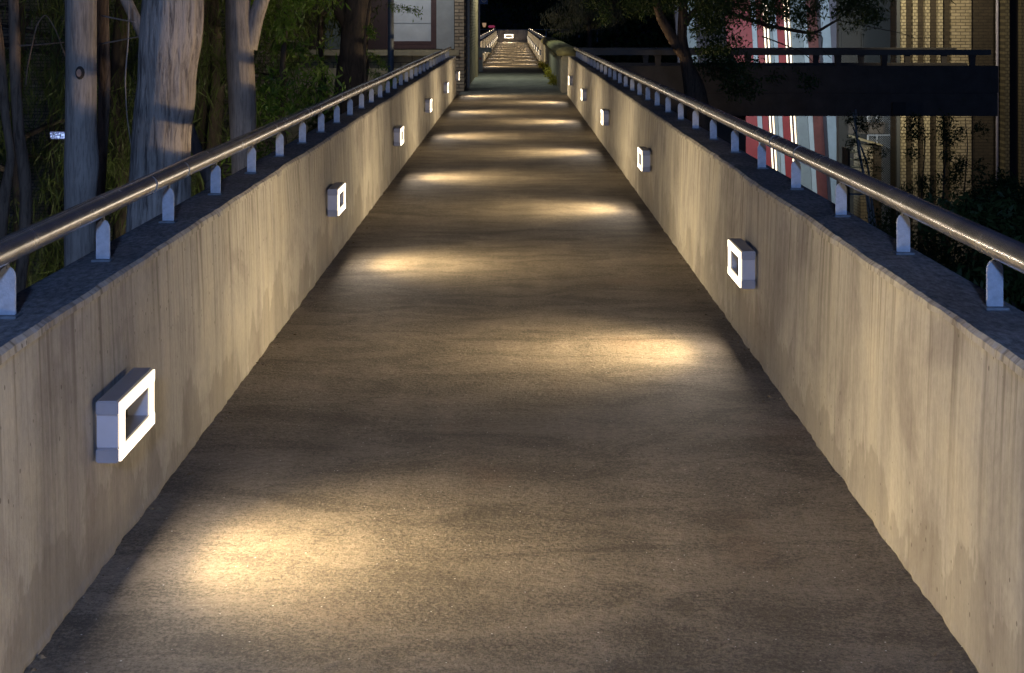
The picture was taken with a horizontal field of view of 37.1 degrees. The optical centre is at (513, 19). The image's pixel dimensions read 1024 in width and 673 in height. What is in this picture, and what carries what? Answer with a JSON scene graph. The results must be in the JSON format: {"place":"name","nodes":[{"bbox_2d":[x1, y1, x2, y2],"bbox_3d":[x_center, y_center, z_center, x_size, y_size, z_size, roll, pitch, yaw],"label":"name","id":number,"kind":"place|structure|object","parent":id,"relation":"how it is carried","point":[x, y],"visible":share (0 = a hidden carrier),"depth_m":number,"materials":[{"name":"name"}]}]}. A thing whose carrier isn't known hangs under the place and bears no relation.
{"place":"outdoors","nodes":[
{"label":"outdoors","id":0,"kind":"place"},
{"bbox_2d":[23,95,978,672],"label":"walkway","id":1,"kind":"structure","parent":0,"point":[495,399],"depth_m":5.24,"materials":[{"name":"grey concrete"}]},
{"bbox_2d":[0,56,456,672],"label":"parapet wall","id":2,"kind":"structure","parent":1,"relation":"on","point":[196,304],"depth_m":5.17,"materials":[{"name":"concrete"}]},
{"bbox_2d":[96,368,154,462],"bbox_3d":[-1.157,1.179,4.560,0.071,0.178,0.425,0,0,0],"label":"wall lamp","id":3,"kind":"object","parent":2,"relation":"attached to","point":[119,436],"visible":1,"depth_m":4.45,"materials":[{"name":"white plastic"}]},
{"bbox_2d":[0,46,451,318],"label":"handrail","id":4,"kind":"object","parent":2,"relation":"on","point":[18,244],"visible":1,"depth_m":5.77,"materials":[{"name":"metal"}]},
{"bbox_2d":[328,182,345,216],"bbox_3d":[-1.157,1.179,9.990,0.071,0.178,0.425,0,0,0],"label":"wall lamp","id":5,"kind":"object","parent":2,"relation":"attached to","point":[336,199],"visible":1,"depth_m":9.79,"materials":[{"name":"white"}]},
{"bbox_2d":[394,126,403,145],"bbox_3d":[-1.157,1.179,15.420,0.071,0.178,0.425,0,0,0],"label":"wall lamp","id":6,"kind":"object","parent":2,"relation":"attached to","point":[398,135],"visible":1,"depth_m":15.22,"materials":[{"name":"white metal"}]},
{"bbox_2d":[425,98,431,112],"bbox_3d":[-1.157,1.179,20.850,0.071,0.178,0.425,0,0,0],"label":"wall lamp","id":7,"kind":"object","parent":2,"relation":"attached to","point":[428,105],"visible":1,"depth_m":20.65,"materials":[{"name":"white metal"}]},
{"bbox_2d":[444,82,448,92],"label":"wall lamp","id":8,"kind":"object","parent":2,"relation":"attached to","point":[446,87],"visible":1,"depth_m":26.08,"materials":[{"name":"white plastic"}]},
{"bbox_2d":[456,71,459,80],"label":"wall lamp","id":9,"kind":"object","parent":2,"relation":"attached to","point":[457,75],"visible":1,"depth_m":31.51,"materials":[{"name":"white plastic"}]},
{"bbox_2d":[31,116,970,672],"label":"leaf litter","id":10,"kind":"object","parent":1,"relation":"on","point":[41,656],"visible":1,"depth_m":6.04,"materials":[{"name":"brown plant"}]},
{"bbox_2d":[567,56,1023,672],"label":"parapet wall","id":11,"kind":"structure","parent":1,"relation":"on","point":[897,382],"depth_m":4.87,"materials":[{"name":"concrete"}]},
{"bbox_2d":[568,75,572,85],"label":"wall lamp","id":12,"kind":"object","parent":11,"relation":"attached to","point":[570,80],"visible":1,"depth_m":29.13,"materials":[{"name":"white"}]},
{"bbox_2d":[581,88,586,100],"bbox_3d":[1.103,1.179,23.840,0.071,0.178,0.425,0,0,0],"label":"wall lamp","id":13,"kind":"object","parent":11,"relation":"attached to","point":[583,94],"visible":1,"depth_m":23.64,"materials":[{"name":"white plastic"}]},
{"bbox_2d":[601,109,608,125],"bbox_3d":[1.103,1.179,18.350,0.071,0.178,0.425,0,0,0],"label":"wall lamp","id":14,"kind":"object","parent":11,"relation":"attached to","point":[604,117],"visible":1,"depth_m":18.15,"materials":[{"name":"white"}]},
{"bbox_2d":[638,146,649,171],"bbox_3d":[1.103,1.179,12.860,0.071,0.178,0.425,0,0,0],"label":"wall lamp","id":15,"kind":"object","parent":11,"relation":"attached to","point":[643,158],"visible":1,"depth_m":12.66,"materials":[{"name":"white"}]},
{"bbox_2d":[728,238,754,288],"bbox_3d":[1.103,1.179,7.370,0.071,0.178,0.425,0,0,0],"label":"wall lamp","id":16,"kind":"object","parent":11,"relation":"attached to","point":[741,262],"visible":1,"depth_m":7.18,"materials":[{"name":"white"}]},
{"bbox_2d":[574,47,1023,310],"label":"handrail","id":17,"kind":"object","parent":11,"relation":"on","point":[997,247],"visible":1,"depth_m":5.61,"materials":[{"name":"metal"}]},
{"bbox_2d":[483,42,538,66],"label":"walkway","id":18,"kind":"structure","parent":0,"point":[511,54],"depth_m":65.43,"materials":[{"name":"concrete"}]},
{"bbox_2d":[480,30,496,61],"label":"parapet wall","id":19,"kind":"structure","parent":18,"relation":"on","point":[485,41],"depth_m":69.11,"materials":[{"name":"concrete"}]},
{"bbox_2d":[480,28,494,39],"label":"handrail","id":20,"kind":"object","parent":19,"relation":"on","point":[484,34],"visible":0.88,"depth_m":71.59,"materials":[{"name":"metal"}]},
{"bbox_2d":[497,30,526,41],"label":"end wall","id":21,"kind":"structure","parent":18,"relation":"on","point":[519,35],"depth_m":106.50,"materials":[{"name":"concrete"}]},
{"bbox_2d":[527,30,543,61],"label":"parapet wall","id":22,"kind":"structure","parent":18,"relation":"on","point":[536,40],"depth_m":64.62,"materials":[{"name":"concrete"}]},
{"bbox_2d":[529,28,545,38],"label":"handrail","id":23,"kind":"object","parent":22,"relation":"on","point":[539,35],"visible":0.96,"depth_m":69.80,"materials":[{"name":"metal"}]},
{"bbox_2d":[459,67,566,94],"bbox_3d":[0.120,1.774,41.426,2.560,0.353,18.347,0,0,0],"label":"landing","id":24,"kind":"object","parent":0,"point":[511,81],"visible":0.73,"depth_m":37.95,"materials":[{"name":"grey concrete"}]},
{"bbox_2d":[478,0,487,69],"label":"sign pole","id":25,"kind":"object","parent":24,"relation":"on","point":[482,2],"visible":0.92,"depth_m":47.97,"materials":[{"name":"metal"}]},
{"bbox_2d":[478,47,490,71],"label":"barrier post","id":26,"kind":"object","parent":24,"relation":"on","point":[481,50],"visible":0.98,"depth_m":46.20,"materials":[{"name":"grey metal"}]},
{"bbox_2d":[537,60,545,67],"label":"weed","id":27,"kind":"object","parent":24,"relation":"on","point":[541,63],"visible":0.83,"depth_m":49.75,"materials":[{"name":"green plant"}]},
{"bbox_2d":[542,60,547,70],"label":"weed","id":28,"kind":"object","parent":24,"relation":"on","point":[544,65],"visible":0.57,"depth_m":45.82,"materials":[{"name":"green plant"}]},
{"bbox_2d":[544,66,551,76],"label":"weed","id":29,"kind":"object","parent":24,"relation":"on","point":[547,71],"visible":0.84,"depth_m":41.95,"materials":[{"name":"green plant"}]},
{"bbox_2d":[547,73,556,85],"bbox_3d":[0.974,1.498,37.039,0.328,0.368,1.026,0,0,0],"label":"weed","id":30,"kind":"object","parent":24,"relation":"on","point":[553,79],"visible":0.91,"depth_m":36.79,"materials":[{"name":"green plant"}]},
{"bbox_2d":[541,37,575,92],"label":"old wall","id":31,"kind":"structure","parent":24,"relation":"on","point":[557,52],"depth_m":35.50,"materials":[{"name":"concrete"}]},
{"bbox_2d":[480,0,672,59],"bbox_3d":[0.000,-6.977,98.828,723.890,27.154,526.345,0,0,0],"label":"hills","id":32,"kind":"structure","parent":0,"point":[483,8],"depth_m":252.35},
{"bbox_3d":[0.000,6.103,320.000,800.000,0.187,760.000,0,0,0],"label":"ground","id":33,"kind":"structure","parent":0,"visible":0},
{"bbox_2d":[0,18,14,270],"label":"tree","id":34,"kind":"object","parent":33,"relation":"on","point":[6,188],"visible":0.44,"depth_m":11.77,"materials":[{"name":"brown plant"}]},
{"bbox_2d":[8,0,64,292],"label":"tree","id":35,"kind":"object","parent":33,"relation":"on","point":[25,193],"visible":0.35,"depth_m":11.16,"materials":[{"name":"brown plant"}]},
{"bbox_2d":[0,0,138,287],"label":"needle tree","id":36,"kind":"object","parent":33,"relation":"on","point":[23,26],"visible":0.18,"depth_m":16.92,"materials":[{"name":"green plant"}]},
{"bbox_2d":[64,0,98,266],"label":"tree","id":37,"kind":"object","parent":33,"relation":"on","point":[81,161],"visible":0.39,"depth_m":9.22,"materials":[{"name":"grey plant"}]},
{"bbox_2d":[0,0,196,277],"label":"needle tree","id":38,"kind":"object","parent":33,"relation":"on","point":[44,154],"visible":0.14,"depth_m":25.93,"materials":[{"name":"green plant"}]},
{"bbox_2d":[5,0,229,285],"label":"needle tree","id":39,"kind":"object","parent":33,"relation":"on","point":[120,149],"visible":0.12,"depth_m":15.92,"materials":[{"name":"green plant"}]},
{"bbox_2d":[96,0,138,224],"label":"tree","id":40,"kind":"object","parent":33,"relation":"on","point":[103,47],"visible":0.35,"depth_m":10.56,"materials":[{"name":"brown plant"}]},
{"bbox_2d":[126,0,203,232],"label":"tree","id":41,"kind":"object","parent":33,"relation":"on","point":[170,39],"visible":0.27,"depth_m":7.87,"materials":[{"name":"grey plant"}]},
{"bbox_2d":[120,0,210,188],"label":"tree","id":42,"kind":"object","parent":33,"relation":"on","point":[196,146],"visible":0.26,"depth_m":10.77,"materials":[{"name":"grey plant"}]},
{"bbox_2d":[38,0,337,241],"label":"needle tree","id":43,"kind":"object","parent":33,"relation":"on","point":[313,33],"visible":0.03,"depth_m":26.78,"materials":[{"name":"green plant"}]},
{"bbox_2d":[105,0,335,234],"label":"needle tree","id":44,"kind":"object","parent":33,"relation":"on","point":[219,79],"visible":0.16,"depth_m":18.42,"materials":[{"name":"green plant"}]},
{"bbox_2d":[130,0,338,193],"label":"tree","id":45,"kind":"object","parent":33,"relation":"on","point":[204,124],"visible":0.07,"depth_m":18.90,"materials":[{"name":"green plant"}]},
{"bbox_2d":[0,0,477,284],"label":"brick building","id":46,"kind":"structure","parent":33,"relation":"on","point":[439,25],"depth_m":34.00,"materials":[{"name":"brown brick"}]},
{"bbox_2d":[50,132,64,138],"bbox_3d":[-6.886,1.757,23.067,0.248,0.110,0.067,0,0,0],"label":"light panel","id":47,"kind":"object","parent":46,"relation":"attached to","point":[56,136],"visible":0.62,"depth_m":23.06,"materials":[{"name":"white"}]},
{"bbox_2d":[387,0,435,48],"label":"window","id":48,"kind":"structure","parent":46,"relation":"in","point":[420,33],"depth_m":34.07,"materials":[{"name":"grey paint"}]},
{"bbox_2d":[466,0,469,87],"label":"downpipe","id":49,"kind":"object","parent":46,"relation":"attached to","point":[467,43],"visible":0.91,"depth_m":34.98,"materials":[{"name":"metal"}]},
{"bbox_2d":[225,0,269,173],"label":"tree","id":50,"kind":"object","parent":33,"relation":"on","point":[244,19],"visible":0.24,"depth_m":13.40,"materials":[{"name":"grey plant"}]},
{"bbox_2d":[220,0,350,177],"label":"leafy tree","id":51,"kind":"object","parent":33,"relation":"on","point":[281,107],"visible":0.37,"depth_m":16.22,"materials":[{"name":"green plant"}]},
{"bbox_2d":[263,0,384,140],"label":"leafy tree","id":52,"kind":"object","parent":33,"relation":"on","point":[320,52],"visible":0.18,"depth_m":25.97,"materials":[{"name":"green plant"}]},
{"bbox_2d":[330,0,370,117],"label":"tree","id":53,"kind":"object","parent":33,"relation":"on","point":[352,21],"visible":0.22,"depth_m":23.80,"materials":[{"name":"brown plant"}]},
{"bbox_2d":[388,0,393,77],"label":"steel pole","id":54,"kind":"object","parent":33,"relation":"on","point":[391,39],"visible":0.2,"depth_m":29.95,"materials":[{"name":"grey metal"}]},
{"bbox_2d":[362,0,422,100],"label":"leafy sapling","id":55,"kind":"object","parent":33,"relation":"on","point":[367,30],"visible":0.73,"depth_m":21.98,"materials":[{"name":"green plant"}]},
{"bbox_2d":[480,0,596,38],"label":"leafy tree","id":56,"kind":"object","parent":33,"relation":"on","point":[511,4],"visible":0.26,"depth_m":124.75,"materials":[{"name":"green plant"}]},
{"bbox_2d":[480,29,599,40],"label":"rail fence","id":57,"kind":"object","parent":33,"relation":"on","point":[527,29],"visible":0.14,"depth_m":109.00,"materials":[{"name":"black metal"}]},
{"bbox_2d":[552,23,585,55],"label":"round shrub","id":58,"kind":"object","parent":33,"relation":"on","point":[570,42],"visible":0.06,"depth_m":57.77,"materials":[{"name":"green plant"}]},
{"bbox_2d":[521,0,641,55],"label":"leafy tree","id":59,"kind":"object","parent":33,"relation":"on","point":[538,25],"visible":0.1,"depth_m":120.04,"materials":[{"name":"green plant"}]},
{"bbox_2d":[539,0,627,58],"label":"grey tree","id":60,"kind":"object","parent":33,"relation":"on","point":[581,13],"visible":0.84,"depth_m":55.78,"materials":[{"name":"green plant"}]},
{"bbox_2d":[563,0,675,62],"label":"leafy tree","id":61,"kind":"object","parent":33,"relation":"on","point":[615,39],"visible":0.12,"depth_m":65.45,"materials":[{"name":"green plant"}]},
{"bbox_2d":[602,0,675,62],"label":"leafy tree","id":62,"kind":"object","parent":33,"relation":"on","point":[643,28],"visible":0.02,"depth_m":71.10,"materials":[{"name":"green plant"}]},
{"bbox_2d":[673,0,835,203],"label":"striped screen","id":63,"kind":"object","parent":33,"relation":"on","point":[817,134],"depth_m":45.02,"materials":[{"name":"multicoloured"}]},
{"bbox_2d":[579,0,954,131],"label":"forked tree","id":64,"kind":"object","parent":33,"relation":"on","point":[709,15],"visible":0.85,"depth_m":20.65,"materials":[{"name":"green plant"}]},
{"bbox_2d":[580,48,997,152],"bbox_3d":[6.118,3.490,35.220,9.416,5.620,2.680,0,0,0],"label":"footbridge","id":65,"kind":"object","parent":33,"relation":"on","point":[885,88],"visible":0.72,"depth_m":34.00,"materials":[{"name":"concrete"}]},
{"bbox_2d":[842,147,863,211],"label":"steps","id":66,"kind":"structure","parent":33,"relation":"on","point":[846,159],"depth_m":37.22,"materials":[{"name":"concrete"}]},
{"bbox_2d":[836,0,889,231],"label":"grey wall","id":67,"kind":"structure","parent":33,"relation":"on","point":[875,38],"depth_m":43.00,"materials":[{"name":"grey paint"}]},
{"bbox_2d":[842,109,888,226],"bbox_3d":[6.928,3.107,29.982,0.923,2.656,0.412,0,0,0],"label":"sapling","id":68,"kind":"object","parent":33,"relation":"on","point":[863,126],"visible":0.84,"depth_m":29.99,"materials":[{"name":"green plant"}]},
{"bbox_2d":[848,122,884,230],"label":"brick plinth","id":69,"kind":"structure","parent":33,"relation":"on","point":[860,209],"depth_m":39.25,"materials":[{"name":"brick"}]},
{"bbox_2d":[867,116,889,220],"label":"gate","id":70,"kind":"structure","parent":69,"relation":"attached to","point":[880,135],"depth_m":40.22,"materials":[{"name":"grey metal"}]},
{"bbox_2d":[865,200,954,265],"bbox_3d":[6.187,4.489,24.142,1.681,3.424,2.431,0,0,0],"label":"shrub","id":71,"kind":"object","parent":33,"relation":"on","point":[888,225],"visible":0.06,"depth_m":23.82,"materials":[{"name":"green plant"}]},
{"bbox_2d":[899,108,990,257],"bbox_3d":[8.485,3.925,29.976,1.862,4.358,0.594,0,0,0],"label":"wispy shrub","id":72,"kind":"object","parent":33,"relation":"on","point":[953,179],"visible":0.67,"depth_m":29.98,"materials":[{"name":"green plant"}]},
{"bbox_2d":[890,0,1023,260],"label":"brick building","id":73,"kind":"structure","parent":33,"relation":"on","point":[964,24],"depth_m":38.42,"materials":[{"name":"beige brick"}]},
{"bbox_2d":[996,0,998,194],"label":"vent pipe","id":74,"kind":"object","parent":73,"relation":"attached to","point":[997,64],"visible":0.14,"depth_m":38.33,"materials":[{"name":"grey metal"}]},
{"bbox_2d":[1010,0,1017,232],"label":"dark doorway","id":75,"kind":"structure","parent":73,"relation":"in","point":[1013,3],"depth_m":38.20,"materials":[{"name":"black"}]},
{"bbox_2d":[910,187,1023,311],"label":"shrub","id":76,"kind":"object","parent":33,"relation":"on","point":[1013,279],"visible":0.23,"depth_m":11.50,"materials":[{"name":"green plant"}]},
{"bbox_2d":[913,220,1023,287],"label":"shrub","id":77,"kind":"object","parent":33,"relation":"on","point":[958,251],"visible":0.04,"depth_m":16.52,"materials":[{"name":"green plant"}]},
{"bbox_2d":[963,165,1023,254],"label":"shrub","id":78,"kind":"object","parent":33,"relation":"on","point":[1001,183],"visible":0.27,"depth_m":21.77,"materials":[{"name":"green plant"}]}
]}

